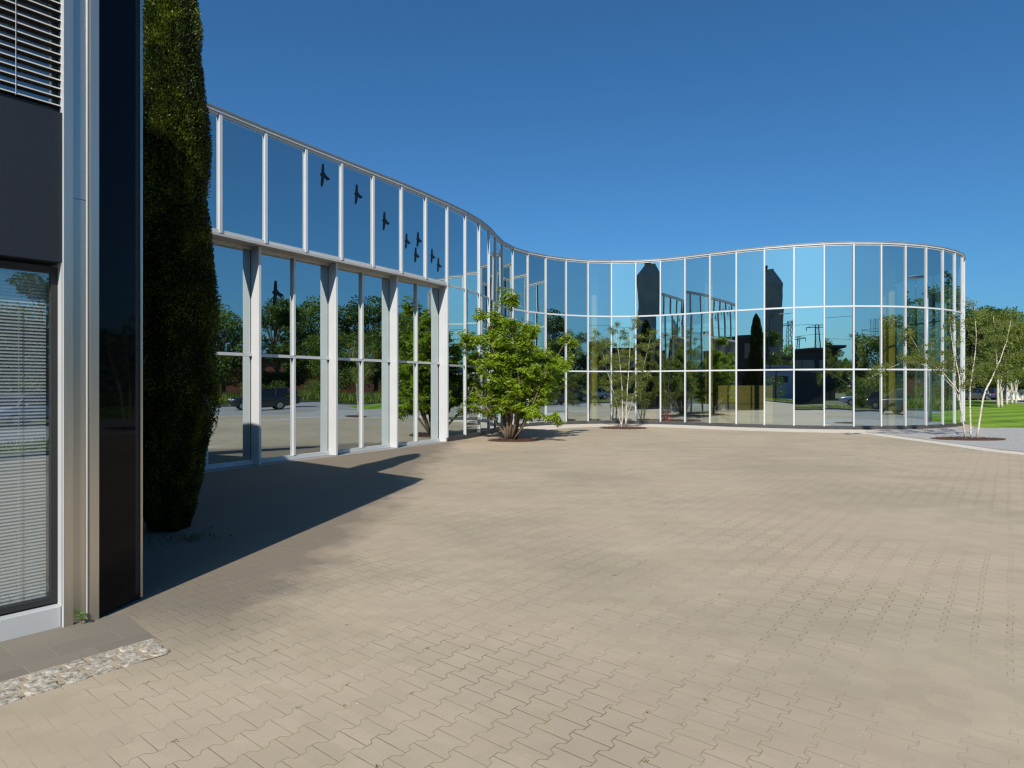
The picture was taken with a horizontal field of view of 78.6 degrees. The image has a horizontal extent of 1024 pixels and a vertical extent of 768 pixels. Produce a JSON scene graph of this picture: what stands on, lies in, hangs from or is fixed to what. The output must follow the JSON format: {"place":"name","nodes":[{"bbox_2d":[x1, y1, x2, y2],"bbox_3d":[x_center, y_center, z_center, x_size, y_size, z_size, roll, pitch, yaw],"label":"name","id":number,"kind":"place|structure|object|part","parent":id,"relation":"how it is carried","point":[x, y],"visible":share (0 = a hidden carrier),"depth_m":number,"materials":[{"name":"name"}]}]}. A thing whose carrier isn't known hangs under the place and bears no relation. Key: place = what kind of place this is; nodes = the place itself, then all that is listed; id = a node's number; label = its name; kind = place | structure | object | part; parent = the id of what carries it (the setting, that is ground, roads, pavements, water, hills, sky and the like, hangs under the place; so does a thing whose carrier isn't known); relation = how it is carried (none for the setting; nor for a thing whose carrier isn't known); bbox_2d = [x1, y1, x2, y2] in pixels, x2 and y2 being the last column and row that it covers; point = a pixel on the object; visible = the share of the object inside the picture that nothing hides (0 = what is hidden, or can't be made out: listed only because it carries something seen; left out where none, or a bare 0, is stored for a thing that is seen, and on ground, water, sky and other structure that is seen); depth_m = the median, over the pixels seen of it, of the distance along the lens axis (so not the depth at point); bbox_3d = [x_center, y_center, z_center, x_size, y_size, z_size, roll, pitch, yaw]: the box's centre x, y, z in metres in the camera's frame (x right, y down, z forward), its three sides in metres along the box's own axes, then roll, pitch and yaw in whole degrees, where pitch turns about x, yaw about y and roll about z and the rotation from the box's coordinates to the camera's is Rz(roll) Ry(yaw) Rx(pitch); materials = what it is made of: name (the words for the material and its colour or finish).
{"place":"outdoors","nodes":[
{"label":"outdoors","id":0,"kind":"place"},
{"bbox_2d":[0,424,1023,767],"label":"paved plaza","id":1,"kind":"structure","parent":0,"point":[832,600],"depth_m":5.17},
{"bbox_2d":[0,0,142,641],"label":"office block","id":2,"kind":"structure","parent":1,"relation":"on","point":[71,295],"depth_m":4.98,"materials":[{"name":"metal"}]},
{"bbox_2d":[0,261,57,614],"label":"window","id":3,"kind":"structure","parent":2,"relation":"in","point":[22,556],"depth_m":4.86,"materials":[{"name":"black glass"}]},
{"bbox_2d":[0,0,60,111],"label":"window blind","id":4,"kind":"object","parent":2,"relation":"in","point":[53,105],"depth_m":4.81,"materials":[{"name":"metal"}]},
{"bbox_2d":[0,614,154,681],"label":"slab path","id":5,"kind":"structure","parent":1,"relation":"on","point":[30,653],"depth_m":4.58,"materials":[{"name":"grey concrete"}]},
{"bbox_2d":[76,611,88,623],"bbox_3d":[-3.415,1.847,4.963,0.092,0.107,0.106,0,0,-43],"label":"weed","id":6,"kind":"object","parent":5,"relation":"on","point":[80,616],"visible":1,"depth_m":4.96,"materials":[{"name":"green plant"}]},
{"bbox_2d":[0,638,166,697],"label":"sett bedding","id":7,"kind":"object","parent":1,"relation":"on","point":[82,669],"visible":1,"depth_m":4.21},
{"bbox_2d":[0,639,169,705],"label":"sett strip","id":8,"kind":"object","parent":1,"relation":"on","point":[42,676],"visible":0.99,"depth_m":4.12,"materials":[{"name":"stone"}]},
{"bbox_2d":[143,0,222,532],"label":"columnar conifer","id":9,"kind":"object","parent":1,"relation":"on","point":[181,384],"visible":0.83,"depth_m":8.02,"materials":[{"name":"green plant"}]},
{"bbox_2d":[148,525,233,545],"bbox_3d":[-4.032,1.867,7.801,0.938,0.066,0.766,0,0,-36],"label":"ground cover","id":10,"kind":"object","parent":1,"relation":"on","point":[190,539],"visible":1,"depth_m":7.72,"materials":[{"name":"green plant"}]},
{"bbox_2d":[89,518,724,767],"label":"joint moss","id":11,"kind":"object","parent":1,"relation":"on","point":[465,667],"visible":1,"depth_m":4.00,"materials":[{"name":"green plant"}]},
{"bbox_2d":[487,438,537,441],"bbox_3d":[0.046,1.866,21.379,1.786,0.055,1.262,0,0,0],"label":"mulch bed","id":12,"kind":"object","parent":1,"relation":"on","point":[513,440],"visible":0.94,"depth_m":21.14,"materials":[{"name":"brown soil"}]},
{"bbox_2d":[438,286,580,438],"bbox_3d":[-0.104,-0.661,22.155,4.106,5.181,5.144,0,0,-44],"label":"bush","id":13,"kind":"object","parent":12,"relation":"on","point":[511,387],"visible":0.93,"depth_m":21.00,"materials":[{"name":"green plant"}]},
{"bbox_2d":[202,102,965,469],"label":"glass pavilion","id":14,"kind":"structure","parent":1,"relation":"on","point":[350,340],"depth_m":22.71,"materials":[{"name":"white metal"}]},
{"bbox_2d":[206,109,218,232],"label":"window","id":15,"kind":"structure","parent":14,"relation":"in","point":[213,200],"depth_m":13.72,"materials":[{"name":"blue glass"}]},
{"bbox_2d":[202,240,251,469],"bbox_3d":[-6.875,-0.695,14.027,0.120,5.190,2.300,0,0,32],"label":"window","id":16,"kind":"structure","parent":14,"relation":"in","point":[229,445],"depth_m":14.62,"materials":[{"name":"blue glass"}]},
{"bbox_2d":[223,115,264,242],"bbox_3d":[-6.163,-4.670,14.332,0.070,2.640,1.185,0,0,30],"label":"window","id":17,"kind":"structure","parent":14,"relation":"in","point":[243,144],"depth_m":14.33,"materials":[{"name":"blue glass"}]},
{"bbox_2d":[273,281,282,304],"bbox_3d":[-5.845,-2.293,15.649,0.004,0.620,0.314,0,0,32],"label":"bird sticker","id":18,"kind":"object","parent":14,"relation":"attached to","point":[276,292],"visible":1,"depth_m":15.60,"materials":[{"name":"black plastic"}]},
{"bbox_2d":[268,133,304,251],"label":"window","id":19,"kind":"structure","parent":14,"relation":"in","point":[285,158],"depth_m":15.34,"materials":[{"name":"blue glass"}]},
{"bbox_2d":[261,250,329,462],"bbox_3d":[-5.608,-0.695,16.031,0.120,5.190,2.300,0,0,32],"label":"window","id":20,"kind":"structure","parent":14,"relation":"in","point":[294,330],"depth_m":16.00,"materials":[{"name":"blue glass"}]},
{"bbox_2d":[308,149,340,259],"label":"window","id":21,"kind":"structure","parent":14,"relation":"in","point":[323,201],"depth_m":16.34,"materials":[{"name":"blue glass"}]},
{"bbox_2d":[321,164,329,185],"bbox_3d":[-4.886,-5.466,16.373,0.004,0.620,0.314,0,0,32],"label":"bird sticker","id":22,"kind":"object","parent":14,"relation":"attached to","point":[323,174],"visible":1,"depth_m":16.32,"materials":[{"name":"black plastic"}]},
{"bbox_2d":[343,163,371,266],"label":"window","id":23,"kind":"structure","parent":14,"relation":"in","point":[357,218],"depth_m":17.36,"materials":[{"name":"blue glass"}]},
{"bbox_2d":[355,185,361,203],"bbox_3d":[-4.257,-5.278,17.377,0.004,0.560,0.283,0,0,32],"label":"bird sticker","id":24,"kind":"object","parent":14,"relation":"attached to","point":[357,194],"visible":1,"depth_m":17.33,"materials":[{"name":"black plastic"}]},
{"bbox_2d":[338,266,390,453],"bbox_3d":[-4.342,-0.695,18.034,0.120,5.190,2.300,0,0,32],"label":"window","id":25,"kind":"structure","parent":14,"relation":"in","point":[363,296],"depth_m":18.01,"materials":[{"name":"glass"}]},
{"bbox_2d":[383,212,388,228],"bbox_3d":[-3.677,-4.780,18.297,0.004,0.550,0.278,0,0,32],"label":"bird sticker","id":26,"kind":"object","parent":14,"relation":"attached to","point":[385,221],"visible":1,"depth_m":18.23,"materials":[{"name":"black plastic"}]},
{"bbox_2d":[375,176,400,272],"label":"window","id":27,"kind":"structure","parent":14,"relation":"in","point":[387,193],"depth_m":18.36,"materials":[{"name":"blue glass"}]},
{"bbox_2d":[403,187,424,278],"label":"window","id":28,"kind":"structure","parent":14,"relation":"in","point":[413,202],"depth_m":19.36,"materials":[{"name":"blue glass"}]},
{"bbox_2d":[398,278,439,446],"bbox_3d":[-3.075,-0.695,20.037,0.120,5.190,2.300,0,0,32],"label":"window","id":29,"kind":"structure","parent":14,"relation":"in","point":[418,303],"depth_m":20.01,"materials":[{"name":"clear glass"}]},
{"bbox_2d":[427,197,446,283],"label":"window","id":30,"kind":"structure","parent":14,"relation":"in","point":[436,211],"depth_m":20.40,"materials":[{"name":"blue glass"}]},
{"bbox_2d":[449,207,464,436],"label":"window","id":31,"kind":"structure","parent":14,"relation":"in","point":[456,218],"depth_m":21.46,"materials":[{"name":"blue glass"}]},
{"bbox_2d":[467,215,478,433],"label":"window","id":32,"kind":"structure","parent":14,"relation":"in","point":[472,225],"depth_m":22.55,"materials":[{"name":"blue glass"}]},
{"bbox_2d":[481,224,488,430],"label":"window","id":33,"kind":"structure","parent":14,"relation":"in","point":[484,231],"depth_m":23.71,"materials":[{"name":"blue glass"}]},
{"bbox_2d":[490,231,495,428],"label":"window","id":34,"kind":"structure","parent":14,"relation":"in","point":[492,238],"depth_m":24.88,"materials":[{"name":"blue glass"}]},
{"bbox_2d":[497,239,501,426],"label":"window","id":35,"kind":"structure","parent":14,"relation":"in","point":[499,245],"depth_m":26.11,"materials":[{"name":"blue glass"}]},
{"bbox_2d":[503,244,512,334],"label":"window","id":36,"kind":"structure","parent":14,"relation":"in","point":[507,251],"depth_m":27.09,"materials":[{"name":"blue glass"}]},
{"bbox_2d":[514,250,527,423],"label":"window","id":37,"kind":"structure","parent":14,"relation":"in","point":[520,258],"depth_m":28.19,"materials":[{"name":"blue glass"}]},
{"bbox_2d":[529,254,545,422],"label":"window","id":38,"kind":"structure","parent":14,"relation":"in","point":[537,313],"depth_m":29.04,"materials":[{"name":"blue glass"}]},
{"bbox_2d":[547,258,565,421],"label":"window","id":39,"kind":"structure","parent":14,"relation":"in","point":[556,314],"depth_m":29.73,"materials":[{"name":"blue glass"}]},
{"bbox_2d":[567,260,586,420],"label":"window","id":40,"kind":"structure","parent":14,"relation":"in","point":[576,270],"depth_m":30.26,"materials":[{"name":"blue glass"}]},
{"bbox_2d":[589,262,610,420],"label":"window","id":41,"kind":"structure","parent":14,"relation":"in","point":[599,272],"depth_m":30.55,"materials":[{"name":"blue glass"}]},
{"bbox_2d":[612,262,634,419],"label":"window","id":42,"kind":"structure","parent":14,"relation":"in","point":[623,273],"depth_m":30.60,"materials":[{"name":"blue glass"}]},
{"bbox_2d":[636,261,659,420],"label":"window","id":43,"kind":"structure","parent":14,"relation":"in","point":[648,272],"depth_m":30.35,"materials":[{"name":"blue glass"}]},
{"bbox_2d":[661,258,683,421],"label":"window","id":44,"kind":"structure","parent":14,"relation":"in","point":[672,271],"depth_m":29.86,"materials":[{"name":"blue glass"}]},
{"bbox_2d":[686,255,708,422],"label":"window","id":45,"kind":"structure","parent":14,"relation":"in","point":[697,268],"depth_m":29.20,"materials":[{"name":"blue glass"}]},
{"bbox_2d":[711,252,734,422],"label":"window","id":46,"kind":"structure","parent":14,"relation":"in","point":[722,265],"depth_m":28.50,"materials":[{"name":"blue glass"}]},
{"bbox_2d":[737,249,763,423],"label":"window","id":47,"kind":"structure","parent":14,"relation":"in","point":[750,264],"depth_m":27.88,"materials":[{"name":"blue glass"}]},
{"bbox_2d":[765,247,792,424],"bbox_3d":[11.681,-2.107,27.355,1.184,7.765,0.065,0,0,24],"label":"window","id":48,"kind":"structure","parent":14,"relation":"in","point":[778,261],"depth_m":27.35,"materials":[{"name":"blue glass"}]},
{"bbox_2d":[795,245,822,425],"bbox_3d":[12.785,-2.107,26.940,1.184,7.765,0.065,0,0,17],"label":"window","id":49,"kind":"structure","parent":14,"relation":"in","point":[808,259],"depth_m":26.93,"materials":[{"name":"blue glass"}]},
{"bbox_2d":[825,244,852,425],"bbox_3d":[13.933,-2.107,26.684,1.183,7.765,0.065,0,0,8],"label":"window","id":50,"kind":"structure","parent":14,"relation":"in","point":[838,257],"depth_m":26.68,"materials":[{"name":"blue glass"}]},
{"bbox_2d":[855,244,880,425],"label":"window","id":51,"kind":"structure","parent":14,"relation":"in","point":[867,256],"depth_m":26.61,"materials":[{"name":"blue glass"}]},
{"bbox_2d":[882,244,904,425],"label":"window","id":52,"kind":"structure","parent":14,"relation":"in","point":[893,256],"depth_m":26.73,"materials":[{"name":"blue glass"}]},
{"bbox_2d":[907,245,925,424],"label":"window","id":53,"kind":"structure","parent":14,"relation":"in","point":[916,307],"depth_m":27.02,"materials":[{"name":"blue glass"}]},
{"bbox_2d":[927,247,942,424],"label":"window","id":54,"kind":"structure","parent":14,"relation":"in","point":[934,255],"depth_m":27.45,"materials":[{"name":"blue glass"}]},
{"bbox_2d":[944,250,954,423],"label":"window","id":55,"kind":"structure","parent":14,"relation":"in","point":[948,255],"depth_m":28.02,"materials":[{"name":"blue glass"}]},
{"bbox_2d":[956,253,962,422],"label":"window","id":56,"kind":"structure","parent":14,"relation":"in","point":[958,257],"depth_m":28.74,"materials":[{"name":"blue glass"}]},
{"bbox_2d":[601,426,646,428],"bbox_3d":[4.872,1.867,27.451,2.118,0.055,1.527,0,0,0],"label":"mulch bed","id":57,"kind":"object","parent":1,"relation":"on","point":[620,427],"visible":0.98,"depth_m":27.19,"materials":[{"name":"brown soil"}]},
{"bbox_2d":[592,316,661,426],"bbox_3d":[5.087,-0.599,27.752,3.092,5.008,1.775,0,0,0],"label":"birch tree","id":58,"kind":"object","parent":57,"relation":"on","point":[625,397],"visible":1,"depth_m":27.77,"materials":[{"name":"green plant"}]},
{"bbox_2d":[518,424,889,432],"bbox_3d":[8.168,1.908,27.839,15.926,0.024,4.624,0,0,8],"label":"pale paving band","id":59,"kind":"object","parent":1,"relation":"on","point":[549,427],"visible":0.83,"depth_m":27.23,"materials":[{"name":"concrete"}]},
{"bbox_2d":[143,0,1023,364],"label":"sky","id":60,"kind":"structure","parent":0,"point":[578,129],"materials":[{"name":"blue"}]},
{"bbox_2d":[203,401,1023,472],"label":"asphalt yard","id":61,"kind":"structure","parent":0,"point":[245,466],"depth_m":16.19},
{"bbox_2d":[842,431,1023,454],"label":"pale paving arc","id":62,"kind":"object","parent":61,"relation":"on","point":[957,445],"visible":0.9,"depth_m":20.17,"materials":[{"name":"concrete"}]},
{"bbox_2d":[875,428,1023,450],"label":"cobbled path","id":63,"kind":"structure","parent":0,"point":[1014,440],"depth_m":23.41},
{"bbox_2d":[931,436,1006,440],"bbox_3d":[15.967,1.867,21.887,2.536,0.054,1.365,0,0,0],"label":"mulch bed","id":64,"kind":"object","parent":63,"relation":"on","point":[967,438],"visible":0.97,"depth_m":21.65,"materials":[{"name":"brown soil"}]},
{"bbox_2d":[863,297,1021,437],"bbox_3d":[15.089,-0.623,21.988,5.947,5.059,2.007,0,0,0],"label":"birch tree","id":65,"kind":"object","parent":64,"relation":"on","point":[919,358],"visible":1,"depth_m":22.11,"materials":[{"name":"green plant"}]},
{"bbox_2d":[965,400,1023,427],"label":"lawn","id":66,"kind":"structure","parent":0,"point":[1009,415],"depth_m":39.85,"materials":[{"name":"green plant"}]},
{"bbox_2d":[967,310,1023,407],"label":"birch tree","id":67,"kind":"object","parent":66,"relation":"on","point":[1011,350],"visible":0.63,"depth_m":51.59,"materials":[{"name":"green plant"}]},
{"bbox_2d":[974,309,1023,407],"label":"birch tree","id":68,"kind":"object","parent":66,"relation":"on","point":[1012,371],"visible":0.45,"depth_m":51.87,"materials":[{"name":"green plant"}]},
{"bbox_2d":[983,308,1023,404],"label":"birch tree","id":69,"kind":"object","parent":66,"relation":"on","point":[1020,346],"visible":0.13,"depth_m":57.70,"materials":[{"name":"green plant"}]},
{"bbox_2d":[989,321,1023,403],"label":"birch tree","id":70,"kind":"object","parent":66,"relation":"on","point":[1011,388],"visible":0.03,"depth_m":61.15,"materials":[{"name":"green plant"}]},
{"bbox_2d":[1004,319,1023,403],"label":"birch tree","id":71,"kind":"object","parent":66,"relation":"on","point":[1016,388],"visible":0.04,"depth_m":62.84,"materials":[{"name":"green plant"}]},
{"bbox_2d":[965,398,1023,400],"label":"car park","id":72,"kind":"structure","parent":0,"point":[990,399],"depth_m":78.64,"materials":[{"name":"grey asphalt"}]},
{"bbox_2d":[965,388,990,399],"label":"car","id":73,"kind":"object","parent":72,"relation":"on","point":[977,393],"visible":0.48,"depth_m":77.18,"materials":[{"name":"grey paint"}]},
{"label":"windows","id":74,"kind":"part","parent":73,"relation":"part of","materials":[{"name":"black glass"}]},
{"bbox_2d":[965,388,994,399],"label":"car","id":75,"kind":"object","parent":72,"relation":"on","point":[987,390],"visible":0.22,"depth_m":78.60,"materials":[{"name":"grey paint"}]},
{"bbox_2d":[965,302,1011,399],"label":"broadleaf tree","id":76,"kind":"object","parent":72,"relation":"on","point":[969,346],"visible":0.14,"depth_m":77.50,"materials":[{"name":"green plant"}]},
{"bbox_2d":[967,305,1021,387],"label":"broadleaf tree","id":77,"kind":"object","parent":72,"relation":"on","point":[987,306],"visible":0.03,"depth_m":92.06,"materials":[{"name":"green plant"}]},
{"bbox_2d":[966,306,1023,398],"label":"broadleaf tree","id":78,"kind":"object","parent":72,"relation":"on","point":[1016,319],"visible":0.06,"depth_m":82.67,"materials":[{"name":"green plant"}]},
{"bbox_2d":[988,388,1005,399],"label":"car","id":79,"kind":"object","parent":72,"relation":"on","point":[992,392],"visible":0.3,"depth_m":78.61,"materials":[{"name":"blue paint"}]},
{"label":"windows","id":80,"kind":"part","parent":79,"relation":"part of","materials":[{"name":"black glass"}]},
{"label":"ground","id":81,"kind":"structure","parent":0,"visible":0},
{"bbox_2d":[965,310,983,387],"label":"broadleaf tree","id":82,"kind":"object","parent":81,"relation":"on","point":[975,355],"visible":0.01,"depth_m":98.86,"materials":[{"name":"green plant"}]},
{"bbox_2d":[965,366,1023,389],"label":"woodland","id":83,"kind":"object","parent":81,"relation":"on","point":[1020,387],"visible":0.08,"depth_m":100.56,"materials":[{"name":"green plant"}]},
{"bbox_2d":[1008,390,1023,400],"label":"hoarding","id":84,"kind":"object","parent":81,"relation":"on","point":[1020,394],"visible":0.78,"depth_m":73.94,"materials":[{"name":"grey metal"}]}
]}

